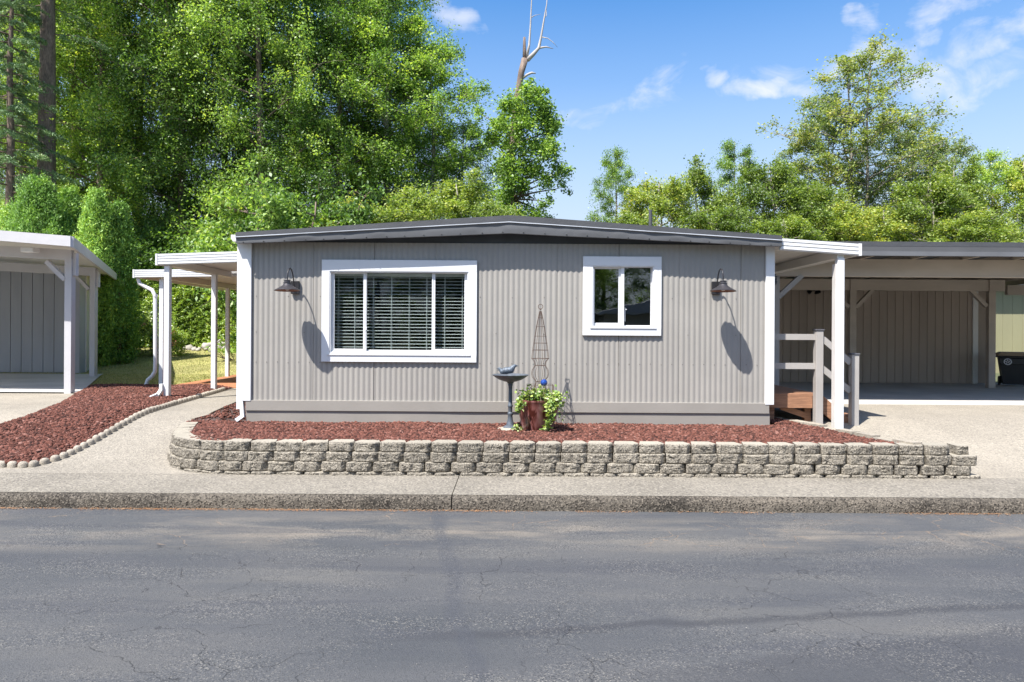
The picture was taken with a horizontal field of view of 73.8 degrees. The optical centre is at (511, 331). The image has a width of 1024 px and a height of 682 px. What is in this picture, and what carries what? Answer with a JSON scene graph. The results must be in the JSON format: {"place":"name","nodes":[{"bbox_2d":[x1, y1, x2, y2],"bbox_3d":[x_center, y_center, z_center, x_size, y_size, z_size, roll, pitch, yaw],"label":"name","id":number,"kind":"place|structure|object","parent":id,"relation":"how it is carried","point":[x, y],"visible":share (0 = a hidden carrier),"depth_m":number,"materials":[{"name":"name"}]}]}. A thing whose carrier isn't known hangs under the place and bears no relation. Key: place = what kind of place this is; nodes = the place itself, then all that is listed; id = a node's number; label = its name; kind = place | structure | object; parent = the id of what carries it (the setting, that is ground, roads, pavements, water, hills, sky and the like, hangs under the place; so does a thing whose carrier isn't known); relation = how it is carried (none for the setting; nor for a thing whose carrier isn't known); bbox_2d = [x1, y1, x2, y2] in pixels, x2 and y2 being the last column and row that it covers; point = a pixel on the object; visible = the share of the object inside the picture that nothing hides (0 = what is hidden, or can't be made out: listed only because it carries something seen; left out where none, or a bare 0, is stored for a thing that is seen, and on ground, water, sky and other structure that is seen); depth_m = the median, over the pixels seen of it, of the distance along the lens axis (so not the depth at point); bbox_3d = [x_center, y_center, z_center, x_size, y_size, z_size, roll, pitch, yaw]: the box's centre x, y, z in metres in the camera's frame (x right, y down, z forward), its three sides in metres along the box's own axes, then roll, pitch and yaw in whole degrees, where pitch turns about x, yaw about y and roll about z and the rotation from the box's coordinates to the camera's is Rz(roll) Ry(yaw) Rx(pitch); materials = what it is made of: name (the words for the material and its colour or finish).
{"place":"outdoors","nodes":[
{"label":"outdoors","id":0,"kind":"place"},
{"bbox_2d":[0,393,72,422],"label":"neighbour driveway","id":1,"kind":"structure","parent":0,"point":[14,405],"depth_m":11.50,"materials":[{"name":"concrete"}]},
{"bbox_2d":[0,388,235,473],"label":"path","id":2,"kind":"structure","parent":0,"point":[140,445],"depth_m":8.62,"materials":[{"name":"concrete"}]},
{"bbox_2d":[0,347,236,388],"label":"lawn","id":3,"kind":"structure","parent":0,"point":[150,366],"depth_m":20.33,"materials":[{"name":"green plant"}]},
{"bbox_2d":[0,200,17,230],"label":"arborvitae","id":4,"kind":"object","parent":3,"relation":"on","point":[5,212],"visible":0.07,"depth_m":22.24,"materials":[{"name":"green plant"}]},
{"bbox_2d":[0,6,36,195],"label":"conifer","id":5,"kind":"object","parent":3,"relation":"on","point":[20,135],"visible":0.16,"depth_m":28.52,"materials":[{"name":"green plant"}]},
{"bbox_2d":[0,171,78,236],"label":"arborvitae","id":6,"kind":"object","parent":3,"relation":"on","point":[37,196],"visible":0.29,"depth_m":21.16,"materials":[{"name":"green plant"}]},
{"bbox_2d":[0,0,81,206],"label":"conifer","id":7,"kind":"object","parent":3,"relation":"on","point":[9,158],"visible":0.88,"depth_m":25.54,"materials":[{"name":"green plant"}]},
{"bbox_2d":[0,0,110,230],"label":"conifer","id":8,"kind":"object","parent":3,"relation":"on","point":[47,57],"visible":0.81,"depth_m":26.81,"materials":[{"name":"brown plant"}]},
{"bbox_2d":[45,184,83,238],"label":"arborvitae","id":9,"kind":"object","parent":3,"relation":"on","point":[71,200],"visible":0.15,"depth_m":22.32,"materials":[{"name":"green plant"}]},
{"bbox_2d":[30,224,151,320],"bbox_3d":[-17.821,-2.028,28.983,5.880,5.599,6.817,0,0,-5],"label":"bush","id":10,"kind":"object","parent":3,"relation":"on","point":[135,237],"visible":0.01,"depth_m":29.07,"materials":[{"name":"green plant"}]},
{"bbox_2d":[69,184,126,366],"bbox_3d":[-12.602,-1.599,20.565,1.581,5.673,1.672,0,0,35],"label":"arborvitae","id":11,"kind":"object","parent":3,"relation":"on","point":[95,214],"visible":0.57,"depth_m":20.43,"materials":[{"name":"green plant"}]},
{"bbox_2d":[98,321,139,361],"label":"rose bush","id":12,"kind":"object","parent":3,"relation":"on","point":[128,358],"visible":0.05,"depth_m":21.38,"materials":[{"name":"green plant"}]},
{"bbox_2d":[97,196,146,364],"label":"arborvitae","id":13,"kind":"object","parent":3,"relation":"on","point":[122,220],"visible":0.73,"depth_m":21.05,"materials":[{"name":"green plant"}]},
{"bbox_2d":[124,303,158,355],"bbox_3d":[-12.633,-0.070,22.869,2.794,1.857,1.960,0,0,-41],"label":"rose bush","id":14,"kind":"object","parent":3,"relation":"on","point":[146,325],"visible":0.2,"depth_m":23.00,"materials":[{"name":"green plant"}]},
{"bbox_2d":[115,238,172,290],"bbox_3d":[-16.962,-1.943,29.992,5.880,5.209,6.817,0,0,-4],"label":"bush","id":15,"kind":"object","parent":3,"relation":"on","point":[142,261],"visible":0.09,"depth_m":27.57,"materials":[{"name":"green plant"}]},
{"bbox_2d":[143,320,188,355],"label":"rose bush","id":16,"kind":"object","parent":3,"relation":"on","point":[175,335],"visible":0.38,"depth_m":23.09,"materials":[{"name":"green plant"}]},
{"bbox_2d":[134,209,210,269],"bbox_3d":[-13.396,-2.065,29.601,6.817,5.549,5.880,0,0,23],"label":"bush","id":17,"kind":"object","parent":3,"relation":"on","point":[168,236],"visible":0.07,"depth_m":28.58,"materials":[{"name":"green plant"}]},
{"bbox_2d":[127,279,236,347],"bbox_3d":[-11.554,-0.803,25.942,5.813,2.879,1.238,0,0,0],"label":"hedge","id":18,"kind":"object","parent":3,"relation":"on","point":[197,330],"visible":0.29,"depth_m":25.53,"materials":[{"name":"green plant"}]},
{"bbox_2d":[174,344,224,351],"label":"border rocks","id":19,"kind":"object","parent":3,"relation":"on","point":[190,347],"visible":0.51,"depth_m":24.81,"materials":[{"name":"white stone"}]},
{"bbox_2d":[175,375,235,389],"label":"deck","id":20,"kind":"structure","parent":3,"relation":"on","point":[230,381],"depth_m":16.14,"materials":[{"name":"brown wood"}]},
{"bbox_2d":[202,339,224,349],"bbox_3d":[-10.875,0.449,25.253,0.431,0.545,1.076,0,0,43],"label":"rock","id":21,"kind":"object","parent":3,"relation":"on","point":[204,345],"visible":0.32,"depth_m":24.92,"materials":[{"name":"white stone"}]},
{"bbox_2d":[175,209,257,252],"bbox_3d":[-11.029,-2.195,29.283,5.880,5.992,6.817,0,0,27],"label":"bush","id":22,"kind":"object","parent":3,"relation":"on","point":[238,224],"visible":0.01,"depth_m":27.78,"materials":[{"name":"green plant"}]},
{"bbox_2d":[176,158,373,362],"bbox_3d":[-7.924,-1.853,22.650,6.564,6.535,5.663,0,0,32],"label":"tree","id":23,"kind":"object","parent":3,"relation":"on","point":[273,213],"visible":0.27,"depth_m":21.75,"materials":[{"name":"green plant"}]},
{"bbox_2d":[233,168,394,335],"bbox_3d":[-6.484,-1.937,23.575,6.564,6.552,5.663,0,0,-9],"label":"tree","id":24,"kind":"object","parent":3,"relation":"on","point":[352,212],"visible":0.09,"depth_m":22.60,"materials":[{"name":"green plant"}]},
{"bbox_2d":[316,187,389,226],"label":"tree","id":25,"kind":"object","parent":3,"relation":"on","point":[347,202],"depth_m":23.97,"materials":[{"name":"green plant"}]},
{"bbox_2d":[371,174,452,222],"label":"tree","id":26,"kind":"object","parent":3,"relation":"on","point":[417,208],"visible":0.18,"depth_m":22.95,"materials":[{"name":"green plant"}]},
{"bbox_2d":[0,507,1021,515],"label":"leaf litter","id":27,"kind":"object","parent":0,"point":[413,510],"visible":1,"depth_m":6.63,"materials":[{"name":"brown plant"}]},
{"bbox_2d":[0,508,1023,681],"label":"road","id":28,"kind":"structure","parent":0,"point":[290,597],"depth_m":4.51,"materials":[{"name":"grey asphalt"}]},
{"bbox_2d":[0,492,1023,513],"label":"kerb","id":29,"kind":"structure","parent":28,"relation":"on","point":[425,502],"depth_m":6.67,"materials":[{"name":"concrete"}]},
{"bbox_2d":[0,473,1023,497],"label":"sidewalk","id":30,"kind":"structure","parent":0,"point":[522,485],"depth_m":7.15,"materials":[{"name":"concrete"}]},
{"bbox_2d":[0,373,1023,510],"bbox_3d":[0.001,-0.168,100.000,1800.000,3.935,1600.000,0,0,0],"label":"ground","id":31,"kind":"structure","parent":0,"point":[996,376],"depth_m":8.92,"materials":[{"name":"grey concrete"}]},
{"bbox_2d":[0,0,86,186],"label":"conifer","id":32,"kind":"object","parent":31,"relation":"on","point":[23,171],"visible":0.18,"depth_m":29.91,"materials":[{"name":"green plant"}]},
{"bbox_2d":[0,373,101,391],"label":"neighbour carport slab","id":33,"kind":"structure","parent":31,"relation":"on","point":[21,382],"depth_m":15.53,"materials":[{"name":"concrete"}]},
{"bbox_2d":[0,230,123,393],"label":"carport","id":34,"kind":"object","parent":33,"relation":"on","point":[49,284],"visible":0.93,"depth_m":19.10,"materials":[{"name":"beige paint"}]},
{"bbox_2d":[0,0,154,221],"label":"leafy tree","id":35,"kind":"object","parent":31,"relation":"on","point":[80,192],"visible":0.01,"depth_m":34.85,"materials":[{"name":"green plant"}]},
{"bbox_2d":[0,0,163,216],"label":"leafy tree","id":36,"kind":"object","parent":31,"relation":"on","point":[79,62],"visible":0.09,"depth_m":31.77,"materials":[{"name":"green plant"}]},
{"bbox_2d":[0,0,223,243],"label":"leafy tree","id":37,"kind":"object","parent":31,"relation":"on","point":[93,99],"visible":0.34,"depth_m":29.48,"materials":[{"name":"green plant"}]},
{"bbox_2d":[56,0,227,238],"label":"leafy tree","id":38,"kind":"object","parent":31,"relation":"on","point":[124,119],"visible":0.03,"depth_m":35.02,"materials":[{"name":"green plant"}]},
{"bbox_2d":[116,230,194,273],"bbox_3d":[-14.612,-1.921,30.387,5.880,5.090,6.817,0,0,12],"label":"bush","id":39,"kind":"object","parent":31,"relation":"on","point":[173,246],"visible":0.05,"depth_m":28.88,"materials":[{"name":"green plant"}]},
{"bbox_2d":[73,0,288,252],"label":"leafy tree","id":40,"kind":"object","parent":31,"relation":"on","point":[130,70],"visible":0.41,"depth_m":30.18,"materials":[{"name":"green plant"}]},
{"bbox_2d":[191,402,235,418],"bbox_3d":[-4.658,1.362,10.918,0.122,0.270,2.415,0,0,-7],"label":"edging strip","id":41,"kind":"object","parent":31,"relation":"on","point":[211,412],"visible":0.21,"depth_m":10.36,"materials":[{"name":"concrete"}]},
{"bbox_2d":[140,0,300,236],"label":"leafy tree","id":42,"kind":"object","parent":31,"relation":"on","point":[271,137],"visible":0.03,"depth_m":36.80,"materials":[{"name":"green plant"}]},
{"bbox_2d":[136,0,370,247],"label":"leafy tree","id":43,"kind":"object","parent":31,"relation":"on","point":[210,10],"visible":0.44,"depth_m":29.65,"materials":[{"name":"green plant"}]},
{"bbox_2d":[200,0,393,219],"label":"leafy tree","id":44,"kind":"object","parent":31,"relation":"on","point":[246,47],"visible":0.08,"depth_m":35.54,"materials":[{"name":"green plant"}]},
{"bbox_2d":[228,0,459,210],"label":"leafy tree","id":45,"kind":"object","parent":31,"relation":"on","point":[350,13],"visible":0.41,"depth_m":31.02,"materials":[{"name":"green plant"}]},
{"bbox_2d":[299,0,461,215],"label":"leafy tree","id":46,"kind":"object","parent":31,"relation":"on","point":[415,23],"visible":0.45,"depth_m":31.72,"materials":[{"name":"green plant"}]},
{"bbox_2d":[305,0,466,216],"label":"leafy tree","id":47,"kind":"object","parent":31,"relation":"on","point":[417,141],"visible":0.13,"depth_m":35.44,"materials":[{"name":"green plant"}]},
{"bbox_2d":[361,39,506,219],"bbox_3d":[-4.007,-7.071,33.790,7.015,14.743,7.314,0,0,-39],"label":"leafy tree","id":48,"kind":"object","parent":31,"relation":"on","point":[443,79],"visible":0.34,"depth_m":32.72,"materials":[{"name":"green plant"}]},
{"bbox_2d":[421,115,522,217],"bbox_3d":[-2.306,-5.211,34.006,5.573,10.886,5.345,0,0,-30],"label":"leafy tree","id":49,"kind":"object","parent":31,"relation":"on","point":[466,135],"visible":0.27,"depth_m":33.38,"materials":[{"name":"green plant"}]},
{"bbox_2d":[423,164,525,219],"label":"tree","id":50,"kind":"object","parent":31,"relation":"on","point":[458,203],"visible":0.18,"depth_m":24.66,"materials":[{"name":"green plant"}]},
{"bbox_2d":[453,188,523,218],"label":"tree","id":51,"kind":"object","parent":31,"relation":"on","point":[486,210],"visible":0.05,"depth_m":23.24,"materials":[{"name":"green plant"}]},
{"bbox_2d":[231,210,781,425],"bbox_3d":[-0.097,-0.442,16.238,7.460,3.502,14.124,0,0,0],"label":"mobile home","id":52,"kind":"object","parent":31,"relation":"on","point":[427,320],"visible":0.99,"depth_m":9.41,"materials":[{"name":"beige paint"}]},
{"bbox_2d":[133,269,236,383],"bbox_3d":[-5.957,-0.091,17.146,4.436,2.610,4.907,0,0,0],"label":"porch awning","id":53,"kind":"object","parent":52,"relation":"attached to","point":[196,279],"visible":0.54,"depth_m":14.81,"materials":[{"name":"white paint"}]},
{"bbox_2d":[150,251,236,396],"bbox_3d":[-4.993,-0.096,13.180,2.507,2.690,2.961,0,0,0],"label":"porch awning","id":54,"kind":"object","parent":52,"relation":"attached to","point":[215,265],"visible":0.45,"depth_m":11.95,"materials":[{"name":"white paint"}]},
{"bbox_2d":[274,268,300,293],"bbox_3d":[-2.982,-0.690,9.151,0.338,0.343,0.514,0,0,0],"label":"wall lamp","id":55,"kind":"object","parent":52,"relation":"attached to","point":[293,287],"visible":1,"depth_m":9.15,"materials":[{"name":"black metal"}]},
{"bbox_2d":[321,260,476,362],"bbox_3d":[-1.552,-0.283,9.483,2.133,1.402,0.234,0,0,0],"label":"window","id":56,"kind":"structure","parent":52,"relation":"in","point":[364,269],"depth_m":9.39,"materials":[{"name":"white paint"}]},
{"bbox_2d":[582,256,661,335],"bbox_3d":[1.514,-0.490,9.483,1.079,1.087,0.234,0,0,0],"label":"window","id":57,"kind":"structure","parent":52,"relation":"in","point":[590,263],"depth_m":9.38,"materials":[{"name":"white paint"}]},
{"bbox_2d":[710,268,735,294],"bbox_3d":[2.805,-0.681,9.151,0.338,0.343,0.514,0,0,0],"label":"wall lamp","id":58,"kind":"object","parent":52,"relation":"attached to","point":[717,287],"visible":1,"depth_m":9.13,"materials":[{"name":"black metal"}]},
{"bbox_2d":[775,238,861,428],"bbox_3d":[4.173,0.043,11.211,1.097,2.606,3.977,0,0,0],"label":"porch awning","id":59,"kind":"object","parent":52,"relation":"attached to","point":[792,254],"visible":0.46,"depth_m":9.28,"materials":[{"name":"white paint"}]},
{"bbox_2d":[466,0,575,216],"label":"snag tree","id":60,"kind":"object","parent":31,"relation":"on","point":[513,167],"visible":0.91,"depth_m":26.92,"materials":[{"name":"green plant"}]},
{"bbox_2d":[167,422,980,480],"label":"retaining wall","id":61,"kind":"structure","parent":31,"relation":"on","point":[702,459],"depth_m":7.64,"materials":[{"name":"concrete"}]},
{"bbox_2d":[585,144,640,221],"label":"tree","id":62,"kind":"object","parent":31,"relation":"on","point":[613,170],"visible":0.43,"depth_m":32.68,"materials":[{"name":"green plant"}]},
{"bbox_2d":[606,205,657,225],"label":"tree","id":63,"kind":"object","parent":31,"relation":"on","point":[624,218],"visible":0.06,"depth_m":29.13,"materials":[{"name":"green plant"}]},
{"bbox_2d":[614,172,715,229],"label":"tree","id":64,"kind":"object","parent":31,"relation":"on","point":[657,203],"visible":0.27,"depth_m":30.57,"materials":[{"name":"green plant"}]},
{"bbox_2d":[665,149,744,229],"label":"tree","id":65,"kind":"object","parent":31,"relation":"on","point":[697,178],"visible":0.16,"depth_m":32.36,"materials":[{"name":"green plant"}]},
{"bbox_2d":[675,198,763,233],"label":"tree","id":66,"kind":"object","parent":31,"relation":"on","point":[729,219],"visible":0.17,"depth_m":29.36,"materials":[{"name":"green plant"}]},
{"bbox_2d":[698,137,759,231],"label":"tree","id":67,"kind":"object","parent":31,"relation":"on","point":[729,164],"visible":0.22,"depth_m":33.80,"materials":[{"name":"green plant"}]},
{"bbox_2d":[717,152,825,236],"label":"tree","id":68,"kind":"object","parent":31,"relation":"on","point":[770,187],"visible":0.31,"depth_m":31.25,"materials":[{"name":"green plant"}]},
{"bbox_2d":[747,208,831,240],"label":"tree","id":69,"kind":"object","parent":31,"relation":"on","point":[773,227],"visible":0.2,"depth_m":28.82,"materials":[{"name":"green plant"}]},
{"bbox_2d":[755,177,859,240],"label":"tree","id":70,"kind":"object","parent":31,"relation":"on","point":[811,195],"visible":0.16,"depth_m":30.24,"materials":[{"name":"green plant"}]},
{"bbox_2d":[760,95,895,231],"bbox_3d":[16.630,-6.084,35.957,7.121,12.621,6.697,0,0,8],"label":"open crowned tree","id":71,"kind":"object","parent":31,"relation":"on","point":[816,142],"visible":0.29,"depth_m":35.03,"materials":[{"name":"green plant"}]},
{"bbox_2d":[804,195,889,241],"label":"tree","id":72,"kind":"object","parent":31,"relation":"on","point":[840,222],"visible":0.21,"depth_m":29.41,"materials":[{"name":"green plant"}]},
{"bbox_2d":[755,24,970,240],"bbox_3d":[17.755,-7.201,35.048,9.627,15.147,10.236,0,0,33],"label":"open crowned tree","id":73,"kind":"object","parent":31,"relation":"on","point":[852,68],"visible":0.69,"depth_m":33.66,"materials":[{"name":"green plant"}]},
{"bbox_2d":[848,197,925,241],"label":"tree","id":74,"kind":"object","parent":31,"relation":"on","point":[889,221],"visible":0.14,"depth_m":30.68,"materials":[{"name":"green plant"}]},
{"bbox_2d":[779,382,1023,404],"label":"carport slab","id":75,"kind":"structure","parent":31,"relation":"on","point":[933,393],"depth_m":14.26,"materials":[{"name":"concrete"}]},
{"bbox_2d":[774,241,1023,387],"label":"carport","id":76,"kind":"object","parent":75,"relation":"on","point":[919,312],"visible":0.52,"depth_m":17.20,"materials":[{"name":"grey metal"}]},
{"bbox_2d":[807,290,820,293],"bbox_3d":[7.484,-0.997,17.032,0.347,0.137,0.335,0,0,0],"label":"security light","id":77,"kind":"object","parent":76,"relation":"attached to","point":[816,291],"visible":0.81,"depth_m":16.93,"materials":[{"name":"black metal"}]},
{"bbox_2d":[996,352,1023,385],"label":"wheelie bin","id":78,"kind":"object","parent":75,"relation":"on","point":[1011,367],"visible":0.98,"depth_m":16.31,"materials":[{"name":"black plastic"}]},
{"bbox_2d":[844,113,963,235],"bbox_3d":[21.976,-6.075,37.976,6.697,12.314,7.121,0,0,18],"label":"open crowned tree","id":79,"kind":"object","parent":31,"relation":"on","point":[905,135],"visible":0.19,"depth_m":37.27,"materials":[{"name":"green plant"}]},
{"bbox_2d":[868,165,987,241],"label":"tree","id":80,"kind":"object","parent":31,"relation":"on","point":[945,192],"visible":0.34,"depth_m":30.30,"materials":[{"name":"green plant"}]},
{"bbox_2d":[909,150,1002,241],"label":"tree","id":81,"kind":"object","parent":31,"relation":"on","point":[971,173],"visible":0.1,"depth_m":32.62,"materials":[{"name":"green plant"}]},
{"bbox_2d":[909,133,1003,237],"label":"open crowned tree","id":82,"kind":"object","parent":31,"relation":"on","point":[959,147],"visible":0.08,"depth_m":37.44,"materials":[{"name":"green plant"}]},
{"bbox_2d":[904,203,1023,241],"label":"tree","id":83,"kind":"object","parent":31,"relation":"on","point":[968,231],"visible":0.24,"depth_m":28.49,"materials":[{"name":"green plant"}]},
{"bbox_2d":[944,147,1023,241],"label":"tree","id":84,"kind":"object","parent":31,"relation":"on","point":[987,177],"visible":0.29,"depth_m":33.33,"materials":[{"name":"green plant"}]},
{"bbox_2d":[983,154,1023,241],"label":"tree","id":85,"kind":"object","parent":31,"relation":"on","point":[1016,185],"visible":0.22,"depth_m":33.33,"materials":[{"name":"green plant"}]},
{"bbox_2d":[996,284,1023,372],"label":"neighbour house","id":86,"kind":"structure","parent":31,"relation":"on","point":[1010,318],"depth_m":21.00,"materials":[{"name":"beige"}]},
{"bbox_2d":[999,200,1023,240],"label":"tree","id":87,"kind":"object","parent":31,"relation":"on","point":[1017,212],"visible":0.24,"depth_m":31.94,"materials":[{"name":"green plant"}]},
{"bbox_2d":[0,0,1023,239],"label":"sky","id":88,"kind":"structure","parent":0,"point":[665,82],"materials":[{"name":"blue"}]},
{"bbox_2d":[186,402,894,445],"bbox_3d":[-0.102,1.270,9.952,9.250,0.106,4.490,0,0,0],"label":"lava rock","id":89,"kind":"object","parent":0,"point":[777,430],"visible":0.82,"depth_m":8.55,"materials":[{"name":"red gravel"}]},
{"bbox_2d":[492,373,527,430],"bbox_3d":[-0.022,0.928,8.900,0.480,0.743,0.480,0,0,0],"label":"birdbath","id":90,"kind":"object","parent":89,"relation":"on","point":[510,379],"visible":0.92,"depth_m":8.86,"materials":[{"name":"grey metal"}]},
{"bbox_2d":[497,364,517,373],"bbox_3d":[-0.053,0.482,8.800,0.279,0.125,0.100,0,0,0],"label":"bird figurine","id":91,"kind":"object","parent":90,"relation":"on","point":[510,369],"visible":1,"depth_m":8.76,"materials":[{"name":"silver metal"}]},
{"bbox_2d":[516,397,558,430],"bbox_3d":[0.334,1.087,8.860,0.517,0.430,0.517,0,0,-28],"label":"plant pot","id":92,"kind":"object","parent":89,"relation":"on","point":[532,415],"visible":0.48,"depth_m":8.65,"materials":[{"name":"red ceramic"}]},
{"bbox_2d":[511,384,568,430],"bbox_3d":[0.360,1.007,8.805,0.760,0.657,0.683,0,0,0],"label":"ivy plant","id":93,"kind":"object","parent":92,"relation":"in","point":[544,395],"visible":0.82,"depth_m":8.64,"materials":[{"name":"green plant"}]},
{"bbox_2d":[527,304,553,399],"bbox_3d":[0.370,0.314,8.950,0.346,1.352,0.246,0,0,0],"label":"obelisk trellis","id":94,"kind":"object","parent":92,"relation":"in","point":[547,358],"visible":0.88,"depth_m":8.93,"materials":[{"name":"metal"}]},
{"bbox_2d":[540,379,546,385],"bbox_3d":[0.407,0.779,8.700,0.090,0.348,0.090,0,0,0],"label":"gazing ball","id":95,"kind":"object","parent":92,"relation":"in","point":[543,382],"visible":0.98,"depth_m":8.67,"materials":[{"name":"glass"}]},
{"bbox_2d":[774,404,1023,477],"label":"driveway","id":96,"kind":"structure","parent":0,"point":[991,437],"depth_m":9.64,"materials":[{"name":"concrete"}]},
{"bbox_2d":[769,329,859,425],"bbox_3d":[4.290,0.665,10.803,1.352,1.402,2.241,0,0,0],"label":"entry landing","id":97,"kind":"object","parent":96,"relation":"on","point":[804,404],"visible":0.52,"depth_m":9.72,"materials":[{"name":"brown wood"}]},
{"bbox_2d":[771,416,921,444],"bbox_3d":[4.216,1.386,9.011,0.148,0.271,2.692,0,0,-16],"label":"brick edging","id":98,"kind":"object","parent":96,"relation":"on","point":[865,434],"visible":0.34,"depth_m":8.51,"materials":[{"name":"concrete"}]},
{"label":"bed soil","id":99,"kind":"structure","parent":0,"visible":0},
{"bbox_2d":[0,387,225,467],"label":"scalloped edging","id":100,"kind":"object","parent":99,"relation":"on","point":[88,442],"visible":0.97,"depth_m":9.00,"materials":[{"name":"concrete"}]},
{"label":"bed mound","id":101,"kind":"structure","parent":99,"relation":"on","visible":0},
{"bbox_2d":[0,383,230,464],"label":"lava rock","id":102,"kind":"object","parent":101,"relation":"on","point":[28,438],"visible":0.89,"depth_m":9.60,"materials":[{"name":"red gravel"}]}
]}

